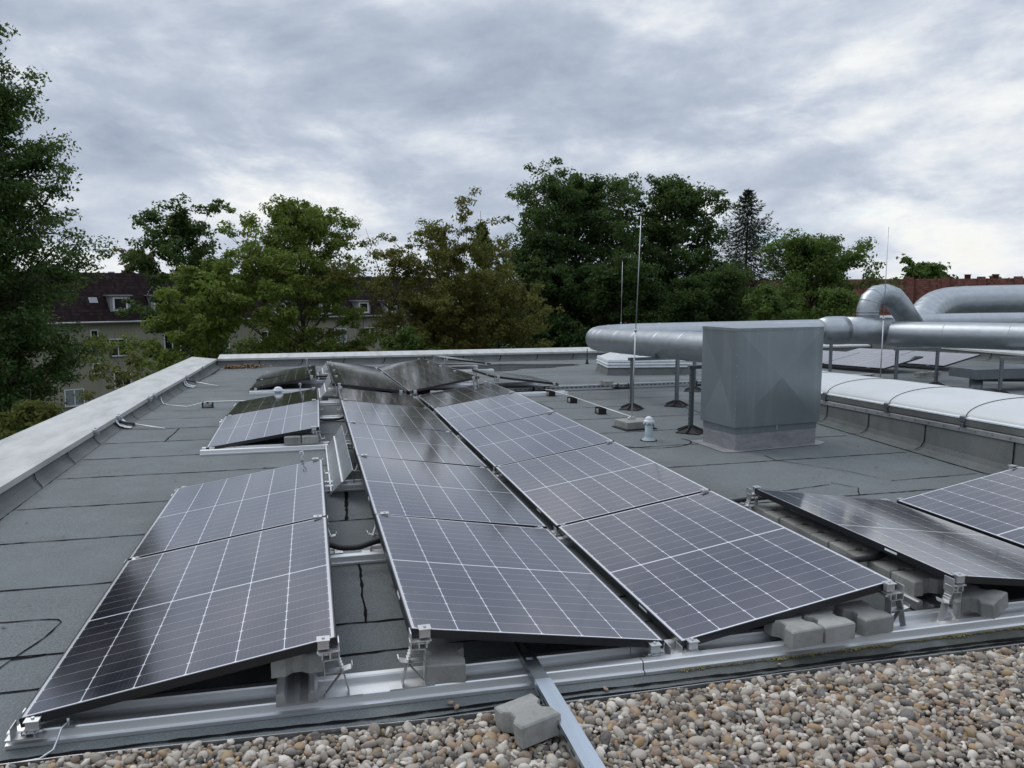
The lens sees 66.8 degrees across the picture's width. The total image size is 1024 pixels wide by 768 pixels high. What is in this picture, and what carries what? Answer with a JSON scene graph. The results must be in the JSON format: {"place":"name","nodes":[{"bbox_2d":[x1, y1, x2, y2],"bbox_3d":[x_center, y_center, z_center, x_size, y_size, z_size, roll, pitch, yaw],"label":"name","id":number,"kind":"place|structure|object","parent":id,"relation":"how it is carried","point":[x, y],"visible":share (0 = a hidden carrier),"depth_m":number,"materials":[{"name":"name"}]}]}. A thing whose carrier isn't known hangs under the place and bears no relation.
{"place":"outdoors","nodes":[
{"label":"outdoors","id":0,"kind":"place"},
{"bbox_2d":[0,390,64,439],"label":"bush","id":1,"kind":"object","parent":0,"point":[23,413],"visible":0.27,"depth_m":26.93,"materials":[{"name":"green plant"}]},
{"bbox_2d":[0,22,117,439],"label":"tree","id":2,"kind":"object","parent":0,"point":[25,328],"visible":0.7,"depth_m":33.39,"materials":[{"name":"green plant"}]},
{"bbox_2d":[72,331,158,402],"bbox_3d":[-13.661,4.112,29.042,4.490,12.266,2.910,-6,9,-43],"label":"tree","id":3,"kind":"object","parent":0,"point":[129,361],"visible":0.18,"depth_m":28.19,"materials":[{"name":"green plant"}]},
{"bbox_2d":[114,192,240,365],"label":"tree","id":4,"kind":"object","parent":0,"point":[181,230],"visible":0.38,"depth_m":51.52,"materials":[{"name":"green plant"}]},
{"bbox_2d":[106,258,295,374],"bbox_3d":[-15.631,1.114,40.948,6.989,15.427,9.143,5,9,37],"label":"tree","id":5,"kind":"object","parent":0,"point":[216,330],"visible":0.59,"depth_m":39.50,"materials":[{"name":"green plant"}]},
{"bbox_2d":[1,271,438,412],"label":"apartment house","id":6,"kind":"structure","parent":0,"point":[93,310],"depth_m":65.08,"materials":[{"name":"brown tile"}]},
{"bbox_2d":[207,193,397,353],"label":"tree","id":7,"kind":"object","parent":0,"point":[302,230],"visible":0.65,"depth_m":42.17,"materials":[{"name":"green plant"}]},
{"bbox_2d":[374,323,439,350],"bbox_3d":[-5.113,2.881,38.771,3.773,12.421,3.996,-2,7,-15],"label":"bush","id":8,"kind":"object","parent":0,"point":[409,338],"visible":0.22,"depth_m":37.88,"materials":[{"name":"green plant"}]},
{"bbox_2d":[310,187,512,351],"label":"tree","id":9,"kind":"object","parent":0,"point":[441,297],"visible":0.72,"depth_m":40.93,"materials":[{"name":"green plant"}]},
{"bbox_2d":[432,231,564,348],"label":"tree","id":10,"kind":"object","parent":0,"point":[516,304],"visible":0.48,"depth_m":42.96,"materials":[{"name":"green plant"}]},
{"bbox_2d":[0,359,1023,763],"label":"roof deck","id":11,"kind":"structure","parent":0,"point":[58,563],"depth_m":5.82,"materials":[{"name":"fabric"}]},
{"bbox_2d":[0,357,219,518],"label":"parapet","id":12,"kind":"structure","parent":11,"relation":"on","point":[35,459],"depth_m":8.16,"materials":[{"name":"metal"}]},
{"bbox_2d":[287,379,331,383],"bbox_3d":[-3.009,-0.073,15.309,3.840,0.051,0.217,-2,7,-15],"label":"base rail","id":13,"kind":"object","parent":11,"relation":"on","point":[310,381],"depth_m":14.98,"materials":[{"name":"metal"}]},
{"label":"clamp bracket","id":14,"kind":"object","parent":13,"relation":"on","visible":0},
{"bbox_2d":[390,365,457,383],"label":"solar panel","id":15,"kind":"object","parent":14,"relation":"on","point":[409,376],"visible":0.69,"depth_m":14.66,"materials":[{"name":"black glass"}]},
{"bbox_2d":[5,646,643,749],"bbox_3d":[-0.648,1.239,3.149,2.440,0.051,0.217,-2,7,-13],"label":"base rail","id":16,"kind":"object","parent":11,"relation":"on","point":[162,712],"visible":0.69,"depth_m":3.08,"materials":[{"name":"metal"}]},
{"bbox_2d":[4,716,46,742],"bbox_3d":[-1.746,1.232,2.791,0.125,0.067,0.060,-2,7,-15],"label":"clamp bracket","id":17,"kind":"object","parent":16,"relation":"on","point":[33,729],"visible":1,"depth_m":2.78,"materials":[{"name":"metal"}]},
{"bbox_2d":[276,672,317,707],"bbox_3d":[-0.950,1.150,3.458,0.155,0.050,1.000,-2,7,-15],"label":"ballast tray","id":18,"kind":"object","parent":16,"relation":"on","point":[297,688],"visible":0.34,"depth_m":3.04,"materials":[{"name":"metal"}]},
{"bbox_2d":[271,651,322,678],"bbox_3d":[-0.883,1.118,3.185,0.200,0.078,0.166,-2,7,-16],"label":"paver","id":19,"kind":"object","parent":18,"relation":"on","point":[311,662],"visible":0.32,"depth_m":3.12,"materials":[{"name":"concrete"}]},
{"bbox_2d":[316,635,362,699],"bbox_3d":[-0.683,1.105,3.055,0.180,0.243,0.060,-2,7,-15],"label":"clamp bracket","id":20,"kind":"object","parent":16,"relation":"on","point":[325,652],"visible":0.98,"depth_m":3.04,"materials":[{"name":"metal"}]},
{"bbox_2d":[389,624,434,690],"bbox_3d":[-0.406,1.094,3.127,0.180,0.243,0.060,-2,7,-15],"label":"clamp bracket","id":21,"kind":"object","parent":16,"relation":"on","point":[424,637],"visible":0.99,"depth_m":3.12,"materials":[{"name":"metal"}]},
{"bbox_2d":[424,642,465,683],"bbox_3d":[-0.282,1.162,3.244,0.166,0.078,0.200,-1,7,-7],"label":"paver","id":22,"kind":"object","parent":16,"relation":"on","point":[445,662],"visible":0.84,"depth_m":3.16,"materials":[{"name":"concrete"}]},
{"bbox_2d":[510,642,605,767],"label":"galvanised channel","id":23,"kind":"object","parent":16,"relation":"on","point":[581,749],"visible":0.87,"depth_m":2.84,"materials":[{"name":"metal"}]},
{"bbox_2d":[234,398,422,405],"bbox_3d":[-2.038,0.264,11.637,4.020,0.051,0.217,-2,7,-14],"label":"base rail","id":24,"kind":"object","parent":11,"relation":"on","point":[330,403],"visible":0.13,"depth_m":11.40,"materials":[{"name":"metal"}]},
{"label":"clamp bracket","id":25,"kind":"object","parent":24,"relation":"on","visible":0},
{"bbox_2d":[337,387,427,407],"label":"solar panel","id":26,"kind":"object","parent":25,"relation":"on","point":[378,397],"visible":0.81,"depth_m":10.72,"materials":[{"name":"black glass"}]},
{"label":"clamp bracket","id":27,"kind":"object","parent":24,"relation":"on","visible":0},
{"bbox_2d":[417,382,514,410],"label":"solar panel","id":28,"kind":"object","parent":27,"relation":"on","point":[458,395],"visible":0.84,"depth_m":11.01,"materials":[{"name":"black glass"}]},
{"bbox_2d":[219,413,438,424],"bbox_3d":[-1.603,0.414,9.954,4.030,0.051,0.217,-2,7,-14],"label":"base rail","id":29,"kind":"object","parent":11,"relation":"on","point":[329,417],"visible":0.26,"depth_m":9.71,"materials":[{"name":"metal"}]},
{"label":"clamp bracket","id":30,"kind":"object","parent":29,"relation":"on","visible":0},
{"bbox_2d":[340,400,451,431],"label":"solar panel","id":31,"kind":"object","parent":30,"relation":"on","point":[392,415],"visible":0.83,"depth_m":9.02,"materials":[{"name":"black glass"}]},
{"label":"clamp bracket","id":32,"kind":"object","parent":29,"relation":"on","visible":0},
{"bbox_2d":[433,392,554,434],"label":"solar panel","id":33,"kind":"object","parent":32,"relation":"on","point":[474,414],"visible":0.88,"depth_m":9.31,"materials":[{"name":"black glass"}]},
{"bbox_2d":[200,437,465,455],"bbox_3d":[-1.163,0.618,8.278,4.030,0.051,0.217,-2,7,-14],"label":"base rail","id":34,"kind":"object","parent":11,"relation":"on","point":[252,449],"visible":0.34,"depth_m":7.89,"materials":[{"name":"metal"}]},
{"bbox_2d":[311,426,324,443],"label":"clamp bracket","id":35,"kind":"object","parent":34,"relation":"on","point":[314,428],"visible":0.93,"depth_m":8.06,"materials":[{"name":"metal"}]},
{"bbox_2d":[206,400,319,448],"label":"solar panel","id":36,"kind":"object","parent":35,"relation":"on","point":[264,424],"visible":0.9,"depth_m":8.58,"materials":[{"name":"black glass"}]},
{"bbox_2d":[171,471,505,495],"bbox_3d":[-0.718,0.821,6.603,4.020,0.051,0.217,-2,7,-14],"label":"base rail","id":37,"kind":"object","parent":11,"relation":"on","point":[344,486],"visible":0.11,"depth_m":6.36,"materials":[{"name":"metal"}]},
{"bbox_2d":[347,454,366,483],"bbox_3d":[-1.287,0.705,6.484,0.180,0.243,0.060,-2,7,-15],"label":"clamp bracket","id":38,"kind":"object","parent":37,"relation":"on","point":[356,470],"visible":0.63,"depth_m":6.48,"materials":[{"name":"metal"}]},
{"bbox_2d":[347,422,487,467],"bbox_3d":[-0.973,0.577,7.458,1.135,0.037,1.722,7,5,-15],"label":"solar panel","id":39,"kind":"object","parent":38,"relation":"on","point":[403,443],"visible":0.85,"depth_m":7.31,"materials":[{"name":"black glass"}]},
{"bbox_2d":[356,455,546,527],"bbox_3d":[-0.532,0.783,5.783,1.135,0.036,1.722,7,5,-16],"label":"solar panel","id":40,"kind":"object","parent":38,"relation":"on","point":[408,488],"visible":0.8,"depth_m":5.59,"materials":[{"name":"black glass"}]},
{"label":"clamp bracket","id":41,"kind":"object","parent":37,"relation":"on","visible":0},
{"bbox_2d":[495,441,709,530],"bbox_3d":[0.615,0.744,6.079,1.135,0.036,1.722,-11,10,-13],"label":"solar panel","id":42,"kind":"object","parent":41,"relation":"on","point":[570,487],"visible":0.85,"depth_m":5.90,"materials":[{"name":"black glass"}]},
{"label":"clamp bracket","id":43,"kind":"object","parent":37,"relation":"on","visible":0},
{"bbox_2d":[458,412,613,467],"bbox_3d":[0.171,0.535,7.754,1.135,0.037,1.722,-11,9,-13],"label":"solar panel","id":44,"kind":"object","parent":43,"relation":"on","point":[515,441],"visible":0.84,"depth_m":7.61,"materials":[{"name":"black glass"}]},
{"bbox_2d":[325,425,352,494],"bbox_3d":[-1.586,0.656,7.036,0.171,0.240,2.220,-2,7,-15],"label":"wind deflector","id":45,"kind":"object","parent":11,"relation":"on","point":[339,467],"visible":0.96,"depth_m":6.85,"materials":[{"name":"metal"}]},
{"bbox_2d":[249,382,537,393],"bbox_3d":[-1.994,0.063,13.777,5.050,0.051,0.217,-2,7,-15],"label":"base rail","id":46,"kind":"object","parent":11,"relation":"on","point":[269,391],"visible":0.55,"depth_m":13.83,"materials":[{"name":"metal"}]},
{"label":"clamp bracket","id":47,"kind":"object","parent":46,"relation":"on","visible":0},
{"bbox_2d":[250,370,317,389],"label":"solar panel","id":48,"kind":"object","parent":47,"relation":"on","point":[280,380],"visible":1,"depth_m":13.81,"materials":[{"name":"black glass"}]},
{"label":"clamp bracket","id":49,"kind":"object","parent":46,"relation":"on","visible":0},
{"bbox_2d":[330,376,406,392],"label":"solar panel","id":50,"kind":"object","parent":49,"relation":"on","point":[369,384],"visible":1,"depth_m":12.45,"materials":[{"name":"black glass"}]},
{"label":"clamp bracket","id":51,"kind":"object","parent":46,"relation":"on","visible":0},
{"bbox_2d":[398,370,478,392],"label":"solar panel","id":52,"kind":"object","parent":51,"relation":"on","point":[439,380],"visible":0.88,"depth_m":12.80,"materials":[{"name":"black glass"}]},
{"bbox_2d":[330,530,572,566],"bbox_3d":[-0.254,1.024,4.933,4.070,0.051,0.217,-2,7,-14],"label":"base rail","id":53,"kind":"object","parent":11,"relation":"on","point":[353,557],"depth_m":4.68,"materials":[{"name":"metal"}]},
{"bbox_2d":[313,514,342,553],"bbox_3d":[-1.125,0.912,4.735,0.180,0.243,0.060,-2,7,-15],"label":"clamp bracket","id":54,"kind":"object","parent":53,"relation":"on","point":[330,536],"visible":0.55,"depth_m":4.73,"materials":[{"name":"metal"}]},
{"bbox_2d":[19,516,337,727],"bbox_3d":[-1.448,1.021,3.755,1.135,0.037,1.722,-11,9,-13],"label":"solar panel","id":55,"kind":"object","parent":54,"relation":"on","point":[159,622],"visible":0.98,"depth_m":3.43,"materials":[{"name":"black glass"}]},
{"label":"clamp bracket","id":56,"kind":"object","parent":53,"relation":"on","visible":0},
{"bbox_2d":[374,514,663,647],"bbox_3d":[-0.089,0.984,4.107,1.135,0.036,1.722,8,4,-15],"label":"solar panel","id":57,"kind":"object","parent":56,"relation":"on","point":[462,580],"visible":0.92,"depth_m":3.80,"materials":[{"name":"black glass"}]},
{"bbox_2d":[0,643,1023,767],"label":"gravel edging","id":58,"kind":"object","parent":11,"relation":"on","point":[413,722],"visible":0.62,"depth_m":2.97,"materials":[{"name":"metal"}]},
{"bbox_2d":[0,363,1023,749],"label":"roof seam","id":59,"kind":"object","parent":11,"relation":"on","point":[458,641],"visible":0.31,"depth_m":3.86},
{"bbox_2d":[0,637,1023,762],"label":"roof seam","id":60,"kind":"object","parent":11,"relation":"on","point":[340,721],"visible":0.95,"depth_m":3.04,"materials":[{"name":"grey metal"}]},
{"bbox_2d":[445,364,578,370],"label":"solar panel","id":61,"kind":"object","parent":11,"relation":"on","point":[501,367],"depth_m":19.56,"materials":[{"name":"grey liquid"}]},
{"bbox_2d":[0,645,1023,767],"bbox_3d":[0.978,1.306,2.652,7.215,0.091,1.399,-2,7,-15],"label":"gravel","id":62,"kind":"structure","parent":11,"relation":"on","point":[919,739],"depth_m":2.83,"materials":[{"name":"beige gravel"}]},
{"bbox_2d":[494,693,560,748],"bbox_3d":[0.058,1.229,2.844,0.166,0.078,0.200,-8,5,-29],"label":"paver","id":63,"kind":"object","parent":62,"relation":"on","point":[528,720],"visible":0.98,"depth_m":2.79,"materials":[{"name":"concrete"}]},
{"bbox_2d":[218,344,870,367],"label":"parapet","id":64,"kind":"structure","parent":11,"relation":"on","point":[394,357],"depth_m":20.79,"materials":[{"name":"metal"}]},
{"bbox_2d":[595,352,691,375],"bbox_3d":[2.865,-0.497,17.043,1.870,0.550,1.270,-1,7,-5],"label":"domed skylight","id":65,"kind":"object","parent":11,"relation":"on","point":[610,364],"visible":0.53,"depth_m":16.48,"materials":[{"name":"plastic"}]},
{"bbox_2d":[675,367,702,434],"bbox_3d":[2.066,0.181,8.948,0.314,0.766,0.314,2,7,20],"label":"duct post","id":66,"kind":"object","parent":11,"relation":"on","point":[690,428],"visible":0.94,"depth_m":8.93,"materials":[{"name":"metal"}]},
{"bbox_2d":[687,365,701,368],"bbox_3d":[2.468,-0.212,9.085,0.959,0.044,0.042,-3,7,-22],"label":"cross bar","id":67,"kind":"object","parent":66,"relation":"attached to","point":[696,366],"visible":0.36,"depth_m":8.92,"materials":[{"name":"metal"}]},
{"bbox_2d":[586,316,852,362],"bbox_3d":[4.440,-0.670,11.905,5.494,0.559,5.751,-2,7,-15],"label":"round duct","id":68,"kind":"object","parent":67,"relation":"on","point":[680,341],"visible":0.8,"depth_m":12.28,"materials":[{"name":"metal"}]},
{"bbox_2d":[847,284,923,344],"bbox_3d":[7.374,-1.372,15.265,2.016,1.184,0.702,-2,7,-15],"label":"duct junction","id":69,"kind":"object","parent":68,"relation":"attached to","point":[867,322],"visible":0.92,"depth_m":15.12,"materials":[{"name":"metal"}]},
{"bbox_2d":[878,321,1023,350],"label":"round duct","id":70,"kind":"object","parent":69,"relation":"attached to","point":[991,336],"visible":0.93,"depth_m":13.91,"materials":[{"name":"metal"}]},
{"bbox_2d":[507,374,874,391],"bbox_3d":[3.465,-0.031,14.117,7.600,0.100,0.240,-2,7,-17],"label":"cable tray","id":71,"kind":"object","parent":11,"relation":"on","point":[614,386],"visible":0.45,"depth_m":13.49,"materials":[{"name":"metal"}]},
{"bbox_2d":[690,323,823,452],"bbox_3d":[2.658,-0.009,8.324,1.370,1.295,0.710,-3,7,-22],"label":"ventilation housing","id":72,"kind":"object","parent":11,"relation":"on","point":[760,386],"visible":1,"depth_m":8.05,"materials":[{"name":"metal"}]},
{"bbox_2d":[630,598,1023,674],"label":"base rail","id":73,"kind":"object","parent":11,"relation":"on","point":[752,645],"visible":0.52,"depth_m":3.58,"materials":[{"name":"metal"}]},
{"bbox_2d":[671,638,699,653],"bbox_3d":[0.779,1.164,3.446,0.125,0.067,0.060,-2,7,-15],"label":"clamp bracket","id":74,"kind":"object","parent":73,"relation":"on","point":[692,644],"visible":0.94,"depth_m":3.44,"materials":[{"name":"metal"}]},
{"bbox_2d":[558,490,894,648],"bbox_3d":[1.067,0.955,4.408,1.135,0.038,1.722,-11,10,-14],"label":"solar panel","id":75,"kind":"object","parent":74,"relation":"on","point":[707,566],"visible":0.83,"depth_m":4.14,"materials":[{"name":"black glass"}]},
{"bbox_2d":[764,615,823,648],"bbox_3d":[1.289,1.124,3.558,0.166,0.078,0.200,-2,7,-19],"label":"paver","id":76,"kind":"object","parent":73,"relation":"on","point":[797,632],"visible":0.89,"depth_m":3.49,"materials":[{"name":"concrete"}]},
{"bbox_2d":[801,608,855,643],"bbox_3d":[1.456,1.118,3.612,0.166,0.078,0.200,-2,7,-19],"label":"paver","id":77,"kind":"object","parent":73,"relation":"on","point":[837,628],"visible":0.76,"depth_m":3.54,"materials":[{"name":"concrete"}]},
{"bbox_2d":[834,600,893,636],"bbox_3d":[1.668,1.109,3.687,0.166,0.078,0.200,-3,7,-20],"label":"paver","id":78,"kind":"object","parent":73,"relation":"on","point":[866,618],"visible":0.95,"depth_m":3.62,"materials":[{"name":"concrete"}]},
{"bbox_2d":[881,580,910,626],"bbox_3d":[1.844,1.054,3.712,0.180,0.243,0.060,-2,7,-15],"label":"clamp bracket","id":79,"kind":"object","parent":73,"relation":"on","point":[893,591],"visible":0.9,"depth_m":3.70,"materials":[{"name":"metal"}]},
{"bbox_2d":[927,572,967,622],"bbox_3d":[2.129,1.044,3.786,0.180,0.243,0.060,-2,7,-15],"label":"clamp bracket","id":80,"kind":"object","parent":73,"relation":"on","point":[955,585],"visible":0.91,"depth_m":3.78,"materials":[{"name":"metal"}]},
{"bbox_2d":[951,583,1008,618],"bbox_3d":[2.341,1.085,3.893,0.166,0.078,0.200,-16,11,-35],"label":"paver","id":81,"kind":"object","parent":73,"relation":"on","point":[993,603],"visible":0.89,"depth_m":3.85,"materials":[{"name":"concrete"}]},
{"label":"clamp bracket","id":82,"kind":"object","parent":73,"relation":"on","visible":0},
{"bbox_2d":[755,488,1023,585],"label":"solar panel","id":83,"kind":"object","parent":82,"relation":"on","point":[936,546],"visible":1,"depth_m":4.62,"materials":[{"name":"black glass"}]},
{"bbox_2d":[669,626,1023,672],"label":"moss","id":84,"kind":"object","parent":11,"relation":"on","point":[871,646],"visible":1,"depth_m":3.56,"materials":[{"name":"green plant"}]},
{"bbox_2d":[823,353,922,369],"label":"solar panel","id":85,"kind":"object","parent":11,"relation":"on","point":[866,360],"visible":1,"depth_m":17.20,"materials":[{"name":"black glass"}]},
{"bbox_2d":[816,371,1023,473],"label":"barrel rooflight","id":86,"kind":"object","parent":11,"relation":"on","point":[978,430],"visible":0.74,"depth_m":7.91,"materials":[{"name":"plastic"}]},
{"bbox_2d":[902,592,950,610],"bbox_3d":[1.954,1.031,4.830,0.220,0.050,1.750,-2,7,-15],"label":"ballast tray","id":87,"kind":"object","parent":11,"relation":"on","point":[925,601],"visible":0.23,"depth_m":4.03,"materials":[{"name":"metal"}]},
{"bbox_2d":[868,558,919,577],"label":"paver","id":88,"kind":"object","parent":87,"relation":"on","point":[886,568],"visible":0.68,"depth_m":4.26,"materials":[{"name":"concrete"}]},
{"bbox_2d":[891,569,944,596],"bbox_3d":[2.156,1.050,4.121,0.200,0.078,0.166,-2,7,-15],"label":"paver","id":89,"kind":"object","parent":87,"relation":"on","point":[917,582],"visible":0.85,"depth_m":4.06,"materials":[{"name":"concrete"}]},
{"bbox_2d":[903,351,980,366],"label":"solar panel","id":90,"kind":"object","parent":11,"relation":"on","point":[945,359],"visible":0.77,"depth_m":17.63,"materials":[{"name":"black glass"}]},
{"bbox_2d":[872,344,1023,363],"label":"parapet","id":91,"kind":"structure","parent":11,"relation":"on","point":[989,355],"depth_m":20.22,"materials":[{"name":"metal"}]},
{"bbox_2d":[0,0,1023,281],"label":"sky","id":92,"kind":"structure","parent":0,"point":[853,119],"materials":[{"name":"grey"}]},
{"bbox_2d":[487,228,589,347],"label":"tree","id":93,"kind":"object","parent":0,"point":[540,254],"visible":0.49,"depth_m":58.58,"materials":[{"name":"green plant"}]},
{"bbox_2d":[490,156,676,347],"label":"tree","id":94,"kind":"object","parent":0,"point":[575,207],"visible":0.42,"depth_m":60.90,"materials":[{"name":"green plant"}]},
{"bbox_2d":[548,248,690,346],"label":"tree","id":95,"kind":"object","parent":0,"point":[614,282],"visible":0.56,"depth_m":55.99,"materials":[{"name":"green plant"}]},
{"bbox_2d":[608,173,752,323],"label":"tree","id":96,"kind":"object","parent":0,"point":[678,200],"visible":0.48,"depth_m":62.17,"materials":[{"name":"green plant"}]},
{"bbox_2d":[639,262,758,322],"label":"tree","id":97,"kind":"object","parent":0,"point":[711,293],"visible":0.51,"depth_m":55.99,"materials":[{"name":"green plant"}]},
{"bbox_2d":[700,189,815,320],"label":"spruce tree","id":98,"kind":"object","parent":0,"point":[749,238],"visible":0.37,"depth_m":68.95,"materials":[{"name":"green plant"}]},
{"bbox_2d":[742,283,801,320],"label":"tree","id":99,"kind":"object","parent":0,"point":[770,300],"visible":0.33,"depth_m":45.80,"materials":[{"name":"green plant"}]},
{"bbox_2d":[583,274,1023,348],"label":"red terrace","id":100,"kind":"structure","parent":0,"point":[916,289],"depth_m":90.65,"materials":[{"name":"brick"}]},
{"bbox_2d":[742,228,907,347],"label":"tree","id":101,"kind":"object","parent":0,"point":[818,263],"visible":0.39,"depth_m":51.45,"materials":[{"name":"green plant"}]},
{"bbox_2d":[790,287,883,347],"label":"tree","id":102,"kind":"object","parent":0,"point":[836,302],"visible":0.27,"depth_m":45.95,"materials":[{"name":"green plant"}]},
{"bbox_2d":[896,254,958,278],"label":"tree","id":103,"kind":"object","parent":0,"point":[925,270],"visible":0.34,"depth_m":131.22,"materials":[{"name":"green plant"}]},
{"bbox_2d":[880,312,1023,322],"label":"round duct","id":104,"kind":"object","parent":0,"point":[1016,317],"visible":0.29,"depth_m":16.78,"materials":[{"name":"metal"}]},
{"bbox_2d":[914,285,1023,313],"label":"round duct","id":105,"kind":"object","parent":104,"relation":"attached to","point":[989,299],"visible":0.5,"depth_m":17.57,"materials":[{"name":"metal"}]},
{"bbox_2d":[949,365,1023,389],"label":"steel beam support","id":106,"kind":"object","parent":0,"point":[976,375],"visible":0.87,"depth_m":12.81,"materials":[{"name":"silver metal"}]},
{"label":"clamp bracket","id":107,"kind":"object","parent":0,"visible":0},
{"bbox_2d":[128,459,326,559],"bbox_3d":[-1.885,0.829,5.433,1.135,0.035,1.722,-11,9,-13],"label":"solar panel","id":108,"kind":"object","parent":107,"relation":"on","point":[203,513],"visible":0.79,"depth_m":5.23,"materials":[{"name":"black glass"}]},
{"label":"clamp bracket","id":109,"kind":"object","parent":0,"visible":0},
{"bbox_2d":[225,388,318,415],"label":"solar panel","id":110,"kind":"object","parent":109,"relation":"on","point":[251,405],"visible":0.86,"depth_m":10.36,"materials":[{"name":"black glass"}]},
{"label":"clamp bracket","id":111,"kind":"object","parent":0,"visible":0},
{"bbox_2d":[897,466,1023,548],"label":"solar panel","id":112,"kind":"object","parent":111,"relation":"on","point":[991,505],"visible":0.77,"depth_m":5.48,"materials":[{"name":"black glass"}]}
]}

